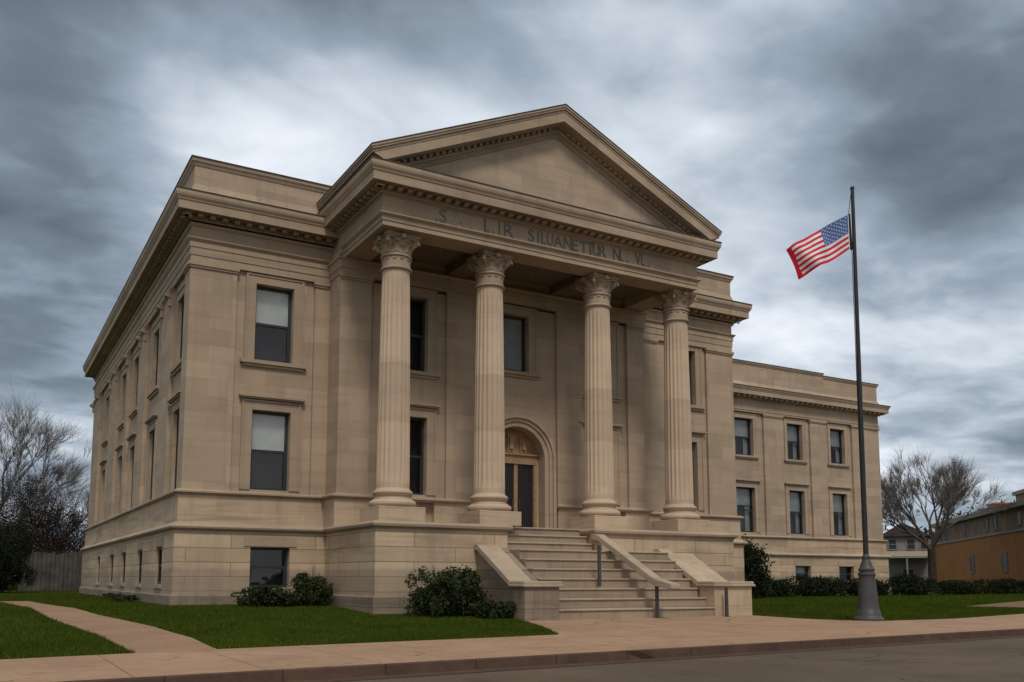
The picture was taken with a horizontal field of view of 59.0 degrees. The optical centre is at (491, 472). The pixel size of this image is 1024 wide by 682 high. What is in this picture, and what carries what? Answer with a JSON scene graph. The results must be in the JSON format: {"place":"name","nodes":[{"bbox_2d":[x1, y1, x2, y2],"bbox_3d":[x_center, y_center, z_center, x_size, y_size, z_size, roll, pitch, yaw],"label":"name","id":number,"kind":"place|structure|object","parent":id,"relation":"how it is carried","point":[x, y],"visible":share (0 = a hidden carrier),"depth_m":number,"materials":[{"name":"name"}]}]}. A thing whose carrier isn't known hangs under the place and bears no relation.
{"place":"outdoors","nodes":[
{"label":"outdoors","id":0,"kind":"place"},
{"bbox_2d":[0,601,215,652],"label":"path","id":1,"kind":"structure","parent":0,"point":[138,637],"depth_m":22.48,"materials":[{"name":"concrete"}]},
{"bbox_2d":[0,581,1023,659],"bbox_3d":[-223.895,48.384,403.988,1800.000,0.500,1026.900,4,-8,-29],"label":"ground","id":2,"kind":"structure","parent":0,"point":[26,592],"depth_m":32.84,"materials":[{"name":"green plant"}]},
{"bbox_2d":[0,515,42,592],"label":"shrub","id":3,"kind":"object","parent":2,"relation":"on","point":[11,560],"visible":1,"depth_m":57.48,"materials":[{"name":"green plant"}]},
{"bbox_2d":[0,472,62,588],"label":"thicket shrub","id":4,"kind":"object","parent":2,"relation":"on","point":[14,492],"visible":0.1,"depth_m":75.21,"materials":[{"name":"brown plant"}]},
{"bbox_2d":[0,460,87,589],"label":"thicket shrub","id":5,"kind":"object","parent":2,"relation":"on","point":[22,508],"visible":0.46,"depth_m":70.78,"materials":[{"name":"brown plant"}]},
{"bbox_2d":[0,372,91,526],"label":"bare tree","id":6,"kind":"object","parent":2,"relation":"on","point":[59,473],"visible":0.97,"depth_m":69.60,"materials":[{"name":"grey plant"}]},
{"bbox_2d":[4,463,89,587],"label":"bare tree","id":7,"kind":"object","parent":2,"relation":"on","point":[79,501],"visible":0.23,"depth_m":83.79,"materials":[{"name":"grey plant"}]},
{"bbox_2d":[18,551,81,590],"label":"board fence","id":8,"kind":"object","parent":2,"relation":"on","point":[65,570],"visible":0.68,"depth_m":65.14,"materials":[{"name":"grey wood"}]},
{"bbox_2d":[21,499,88,586],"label":"thicket shrub","id":9,"kind":"object","parent":2,"relation":"on","point":[81,543],"visible":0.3,"depth_m":72.37,"materials":[{"name":"brown plant"}]},
{"bbox_2d":[102,592,124,599],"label":"shrub","id":10,"kind":"object","parent":2,"relation":"on","point":[107,596],"visible":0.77,"depth_m":39.78,"materials":[{"name":"green plant"}]},
{"bbox_2d":[111,594,138,601],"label":"shrub","id":11,"kind":"object","parent":2,"relation":"on","point":[127,598],"visible":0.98,"depth_m":36.15,"materials":[{"name":"green plant"}]},
{"bbox_2d":[230,585,303,606],"bbox_3d":[-7.739,4.296,31.244,2.626,0.905,1.299,4,-8,-29],"label":"shrub","id":12,"kind":"object","parent":2,"relation":"on","point":[267,596],"visible":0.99,"depth_m":30.96,"materials":[{"name":"green plant"}]},
{"bbox_2d":[286,567,334,605],"bbox_3d":[-6.305,4.127,32.273,1.512,1.512,1.703,-2,-7,20],"label":"shrub","id":13,"kind":"object","parent":2,"relation":"on","point":[314,590],"visible":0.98,"depth_m":31.96,"materials":[{"name":"green plant"}]},
{"bbox_2d":[403,564,493,617],"bbox_3d":[-1.399,3.888,29.344,3.172,1.963,2.252,4,-8,-29],"label":"shrub","id":14,"kind":"object","parent":2,"relation":"on","point":[451,593],"visible":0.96,"depth_m":28.88,"materials":[{"name":"green plant"}]},
{"bbox_2d":[79,104,890,620],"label":"courthouse","id":15,"kind":"structure","parent":2,"relation":"on","point":[497,352],"depth_m":34.83,"materials":[{"name":"stone"}]},
{"bbox_2d":[98,459,106,522],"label":"window","id":16,"kind":"structure","parent":15,"relation":"in","point":[103,464],"depth_m":53.21,"materials":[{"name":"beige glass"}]},
{"bbox_2d":[101,389,110,446],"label":"window","id":17,"kind":"structure","parent":15,"relation":"in","point":[105,440],"depth_m":53.58,"materials":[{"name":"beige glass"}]},
{"bbox_2d":[111,555,113,582],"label":"window","id":18,"kind":"structure","parent":15,"relation":"in","point":[112,555],"depth_m":45.57,"materials":[{"name":"black glass"}]},
{"bbox_2d":[114,443,122,515],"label":"window","id":19,"kind":"structure","parent":15,"relation":"in","point":[119,449],"depth_m":47.40,"materials":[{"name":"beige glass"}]},
{"bbox_2d":[116,367,126,430],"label":"window","id":20,"kind":"structure","parent":15,"relation":"in","point":[121,424],"depth_m":47.89,"materials":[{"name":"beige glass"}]},
{"bbox_2d":[123,553,125,582],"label":"window","id":21,"kind":"structure","parent":15,"relation":"in","point":[124,553],"depth_m":41.93,"materials":[{"name":"black glass"}]},
{"bbox_2d":[125,432,135,510],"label":"window","id":22,"kind":"structure","parent":15,"relation":"in","point":[131,438],"depth_m":43.73,"materials":[{"name":"beige stone"}]},
{"bbox_2d":[128,348,139,418],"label":"window","id":23,"kind":"structure","parent":15,"relation":"in","point":[133,412],"depth_m":44.23,"materials":[{"name":"beige stone"}]},
{"bbox_2d":[139,550,141,583],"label":"window","id":24,"kind":"structure","parent":15,"relation":"in","point":[140,566],"depth_m":37.93,"materials":[{"name":"black glass"}]},
{"bbox_2d":[144,413,157,502],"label":"window","id":25,"kind":"structure","parent":15,"relation":"in","point":[151,423],"depth_m":38.89,"materials":[{"name":"beige stone"}]},
{"bbox_2d":[146,318,161,399],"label":"window","id":26,"kind":"structure","parent":15,"relation":"in","point":[158,325],"depth_m":39.39,"materials":[{"name":"beige stone"}]},
{"bbox_2d":[158,547,161,583],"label":"window","id":27,"kind":"structure","parent":15,"relation":"in","point":[160,548],"depth_m":33.98,"materials":[{"name":"black glass"}]},
{"bbox_2d":[167,390,180,492],"bbox_3d":[-11.717,-1.061,33.724,0.430,3.610,2.380,4,-8,-29],"label":"window","id":28,"kind":"structure","parent":15,"relation":"in","point":[174,400],"depth_m":34.33,"materials":[{"name":"beige stone"}]},
{"bbox_2d":[170,283,184,375],"bbox_3d":[-11.685,-5.409,34.250,0.380,3.230,2.400,4,-8,-29],"label":"window","id":29,"kind":"structure","parent":15,"relation":"in","point":[176,367],"depth_m":34.82,"materials":[{"name":"beige stone"}]},
{"bbox_2d":[249,547,287,587],"bbox_3d":[-8.280,3.502,33.198,1.540,1.540,0.580,4,-8,-29],"label":"window","id":30,"kind":"structure","parent":15,"relation":"in","point":[268,566],"depth_m":33.41,"materials":[{"name":"black glass"}]},
{"bbox_2d":[239,393,305,491],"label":"window","id":31,"kind":"structure","parent":15,"relation":"in","point":[264,435],"depth_m":33.89,"materials":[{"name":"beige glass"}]},
{"bbox_2d":[240,272,306,371],"bbox_3d":[-8.328,-5.590,34.355,2.480,3.530,0.990,4,-8,-29],"label":"window","id":32,"kind":"structure","parent":15,"relation":"in","point":[267,328],"depth_m":34.42,"materials":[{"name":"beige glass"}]},
{"bbox_2d":[410,286,440,379],"bbox_3d":[-3.282,-5.469,35.834,2.400,3.600,0.990,4,-8,-29],"label":"window","id":33,"kind":"structure","parent":15,"relation":"in","point":[417,307],"depth_m":36.03,"materials":[{"name":"beige glass"}]},
{"bbox_2d":[410,402,440,495],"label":"window","id":34,"kind":"structure","parent":15,"relation":"in","point":[416,425],"depth_m":35.47,"materials":[{"name":"beige stone"}]},
{"bbox_2d":[505,464,512,510],"bbox_3d":[0.587,1.056,37.412,0.770,2.830,0.148,4,-8,-29],"label":"door","id":35,"kind":"structure","parent":15,"relation":"in","point":[508,467],"depth_m":37.58,"materials":[{"name":"brown metal"}]},
{"bbox_2d":[503,304,540,379],"bbox_3d":[0.858,-5.427,38.195,2.280,3.050,0.990,4,-8,-29],"label":"window","id":36,"kind":"structure","parent":15,"relation":"in","point":[513,327],"depth_m":38.25,"materials":[{"name":"beige stone"}]},
{"bbox_2d":[518,465,531,526],"bbox_3d":[1.405,1.112,37.873,0.770,2.830,0.148,4,-8,-29],"label":"door","id":37,"kind":"structure","parent":15,"relation":"in","point":[524,471],"depth_m":37.91,"materials":[{"name":"brown metal"}]},
{"bbox_2d":[578,317,622,401],"bbox_3d":[4.763,-4.967,39.921,2.380,3.600,0.210,4,-8,-29],"label":"window","id":38,"kind":"structure","parent":15,"relation":"in","point":[613,325],"depth_m":40.26,"materials":[{"name":"beige stone"}]},
{"bbox_2d":[579,420,623,504],"bbox_3d":[4.765,-0.381,39.358,2.360,3.560,0.260,4,-8,-29],"label":"window","id":39,"kind":"structure","parent":15,"relation":"in","point":[616,431],"depth_m":39.76,"materials":[{"name":"beige stone"}]},
{"bbox_2d":[688,346,705,411],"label":"window","id":40,"kind":"structure","parent":15,"relation":"in","point":[699,406],"depth_m":44.36,"materials":[{"name":"beige stone"}]},
{"bbox_2d":[691,430,706,510],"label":"window","id":41,"kind":"structure","parent":15,"relation":"in","point":[698,438],"depth_m":43.82,"materials":[{"name":"beige stone"}]},
{"bbox_2d":[734,412,759,459],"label":"window","id":42,"kind":"structure","parent":15,"relation":"in","point":[741,427],"depth_m":65.07,"materials":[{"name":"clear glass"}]},
{"bbox_2d":[736,479,761,532],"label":"window","id":43,"kind":"structure","parent":15,"relation":"in","point":[744,503],"depth_m":64.50,"materials":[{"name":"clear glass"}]},
{"bbox_2d":[783,418,808,463],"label":"window","id":44,"kind":"structure","parent":15,"relation":"in","point":[791,432],"depth_m":67.50,"materials":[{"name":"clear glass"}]},
{"bbox_2d":[784,482,810,533],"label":"window","id":45,"kind":"structure","parent":15,"relation":"in","point":[793,499],"depth_m":66.93,"materials":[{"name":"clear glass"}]},
{"bbox_2d":[795,566,807,580],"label":"window","id":46,"kind":"structure","parent":15,"relation":"in","point":[800,570],"depth_m":66.15,"materials":[{"name":"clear glass"}]},
{"bbox_2d":[827,423,850,467],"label":"window","id":47,"kind":"structure","parent":15,"relation":"in","point":[834,442],"depth_m":69.76,"materials":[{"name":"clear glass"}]},
{"bbox_2d":[828,486,852,535],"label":"window","id":48,"kind":"structure","parent":15,"relation":"in","point":[836,501],"depth_m":69.18,"materials":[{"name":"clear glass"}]},
{"bbox_2d":[839,567,850,580],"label":"window","id":49,"kind":"structure","parent":15,"relation":"in","point":[844,572],"depth_m":68.80,"materials":[{"name":"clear glass"}]},
{"bbox_2d":[468,599,517,619],"bbox_3d":[0.146,4.396,28.807,1.985,0.772,1.001,4,-8,-29],"label":"shrub","id":50,"kind":"object","parent":2,"relation":"on","point":[500,609],"visible":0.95,"depth_m":28.61,"materials":[{"name":"green plant"}]},
{"bbox_2d":[743,534,774,597],"bbox_3d":[12.553,4.837,45.779,4.205,3.835,3.281,4,-8,-29],"label":"shrub","id":51,"kind":"object","parent":2,"relation":"on","point":[756,574],"visible":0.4,"depth_m":45.10,"materials":[{"name":"green plant"}]},
{"bbox_2d":[752,578,800,596],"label":"hedge plant","id":52,"kind":"object","parent":2,"relation":"on","point":[781,587],"visible":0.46,"depth_m":48.58,"materials":[{"name":"green plant"}]},
{"bbox_2d":[786,574,849,596],"bbox_3d":[18.225,6.468,50.964,5.253,1.437,1.934,4,-8,-29],"label":"hedge plant","id":53,"kind":"object","parent":2,"relation":"on","point":[820,586],"visible":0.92,"depth_m":50.62,"materials":[{"name":"green plant"}]},
{"bbox_2d":[848,186,884,620],"bbox_3d":[13.164,-2.683,32.445,1.000,15.810,1.000,4,-8,-29],"label":"flagpole","id":54,"kind":"object","parent":2,"relation":"on","point":[868,609],"visible":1,"depth_m":32.01,"materials":[{"name":"metal"}]},
{"bbox_2d":[786,215,849,279],"bbox_3d":[11.886,-8.259,33.001,2.461,2.450,0.529,1,-7,-6],"label":"flag","id":55,"kind":"object","parent":54,"relation":"attached to","point":[823,245],"visible":1,"depth_m":33.10,"materials":[{"name":"fabric"}]},
{"bbox_2d":[838,577,894,595],"bbox_3d":[22.005,6.761,53.213,5.086,1.297,1.883,4,-8,-29],"label":"hedge plant","id":56,"kind":"object","parent":2,"relation":"on","point":[883,588],"visible":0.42,"depth_m":52.71,"materials":[{"name":"green plant"}]},
{"bbox_2d":[883,523,929,584],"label":"clapboard house","id":57,"kind":"structure","parent":2,"relation":"on","point":[907,553],"depth_m":117.52,"materials":[{"name":"white wood"}]},
{"bbox_2d":[888,539,896,549],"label":"window","id":58,"kind":"structure","parent":57,"relation":"in","point":[892,543],"depth_m":118.38,"materials":[{"name":"grey glass"}]},
{"bbox_2d":[904,570,912,577],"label":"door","id":59,"kind":"structure","parent":57,"relation":"in","point":[905,571],"depth_m":117.29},
{"bbox_2d":[906,539,915,549],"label":"window","id":60,"kind":"structure","parent":57,"relation":"in","point":[910,543],"depth_m":117.60,"materials":[{"name":"grey glass"}]},
{"bbox_2d":[920,538,928,549],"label":"window","id":61,"kind":"structure","parent":57,"relation":"in","point":[922,547],"depth_m":117.03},
{"bbox_2d":[883,525,929,544],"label":"background tree","id":62,"kind":"object","parent":2,"relation":"on","point":[925,530],"visible":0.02,"depth_m":136.77,"materials":[{"name":"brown plant"}]},
{"bbox_2d":[885,573,943,594],"bbox_3d":[25.855,6.894,55.500,5.379,1.638,1.850,4,-8,-29],"label":"hedge plant","id":63,"kind":"object","parent":2,"relation":"on","point":[912,585],"visible":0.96,"depth_m":55.07,"materials":[{"name":"green plant"}]},
{"bbox_2d":[880,447,1013,588],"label":"bare tree","id":64,"kind":"object","parent":2,"relation":"on","point":[953,492],"visible":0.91,"depth_m":82.93,"materials":[{"name":"grey plant"}]},
{"bbox_2d":[929,507,975,541],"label":"background tree","id":65,"kind":"object","parent":2,"relation":"on","point":[959,514],"visible":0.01,"depth_m":138.37,"materials":[{"name":"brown plant"}]},
{"bbox_2d":[931,579,988,594],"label":"hedge plant","id":66,"kind":"object","parent":2,"relation":"on","point":[960,587],"visible":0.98,"depth_m":57.69,"materials":[{"name":"green plant"}]},
{"bbox_2d":[931,489,1023,584],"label":"brick building","id":67,"kind":"structure","parent":2,"relation":"on","point":[986,544],"depth_m":89.89,"materials":[{"name":"brown brick"}]},
{"bbox_2d":[962,524,965,535],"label":"window","id":68,"kind":"structure","parent":67,"relation":"in","point":[963,525],"depth_m":98.03,"materials":[{"name":"grey glass"}]},
{"bbox_2d":[969,555,974,572],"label":"window","id":69,"kind":"structure","parent":67,"relation":"in","point":[972,564],"depth_m":94.00,"materials":[{"name":"grey glass"}]},
{"bbox_2d":[984,518,988,530],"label":"window","id":70,"kind":"structure","parent":67,"relation":"in","point":[986,521],"depth_m":89.25,"materials":[{"name":"grey glass"}]},
{"bbox_2d":[992,516,997,529],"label":"window","id":71,"kind":"structure","parent":67,"relation":"in","point":[994,518],"depth_m":86.48,"materials":[{"name":"grey glass"}]},
{"bbox_2d":[1001,552,1007,571],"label":"window","id":72,"kind":"structure","parent":67,"relation":"in","point":[1004,558],"depth_m":83.06,"materials":[{"name":"grey glass"}]},
{"bbox_2d":[1016,510,1021,525],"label":"window","id":73,"kind":"structure","parent":67,"relation":"in","point":[1018,513],"depth_m":79.51,"materials":[{"name":"grey glass"}]},
{"bbox_2d":[976,577,1023,593],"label":"hedge plant","id":74,"kind":"object","parent":2,"relation":"on","point":[1005,586],"visible":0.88,"depth_m":60.62,"materials":[{"name":"green plant"}]},
{"bbox_2d":[0,614,1023,681],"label":"pavement","id":75,"kind":"structure","parent":0,"point":[590,635],"depth_m":19.61,"materials":[{"name":"beige concrete"}]},
{"bbox_2d":[591,533,679,617],"bbox_3d":[4.411,3.554,31.635,1.730,3.041,4.500,4,-8,-29],"label":"stair handrail","id":76,"kind":"object","parent":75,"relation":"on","point":[642,570],"visible":0.99,"depth_m":31.27,"materials":[{"name":"stone"}]},
{"bbox_2d":[724,587,730,616],"bbox_3d":[8.362,4.610,32.177,0.180,1.080,0.170,4,-8,-29],"label":"metal post","id":77,"kind":"object","parent":75,"relation":"on","point":[726,602],"visible":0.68,"depth_m":32.14,"materials":[{"name":"grey metal"}]},
{"bbox_2d":[0,0,1023,548],"label":"sky","id":78,"kind":"structure","parent":0,"point":[763,117],"materials":[{"name":"grey"}]},
{"bbox_2d":[337,637,1023,681],"bbox_3d":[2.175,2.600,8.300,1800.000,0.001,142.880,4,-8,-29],"label":"road","id":79,"kind":"structure","parent":0,"point":[994,660],"depth_m":16.41,"materials":[{"name":"grey asphalt"}]},
{"bbox_2d":[57,628,1023,681],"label":"kerb","id":80,"kind":"structure","parent":79,"relation":"on","point":[367,671],"depth_m":16.93,"materials":[{"name":"concrete"}]},
{"bbox_2d":[973,601,1023,606],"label":"path","id":81,"kind":"structure","parent":0,"point":[1015,604],"depth_m":44.21,"materials":[{"name":"beige concrete"}]}
]}

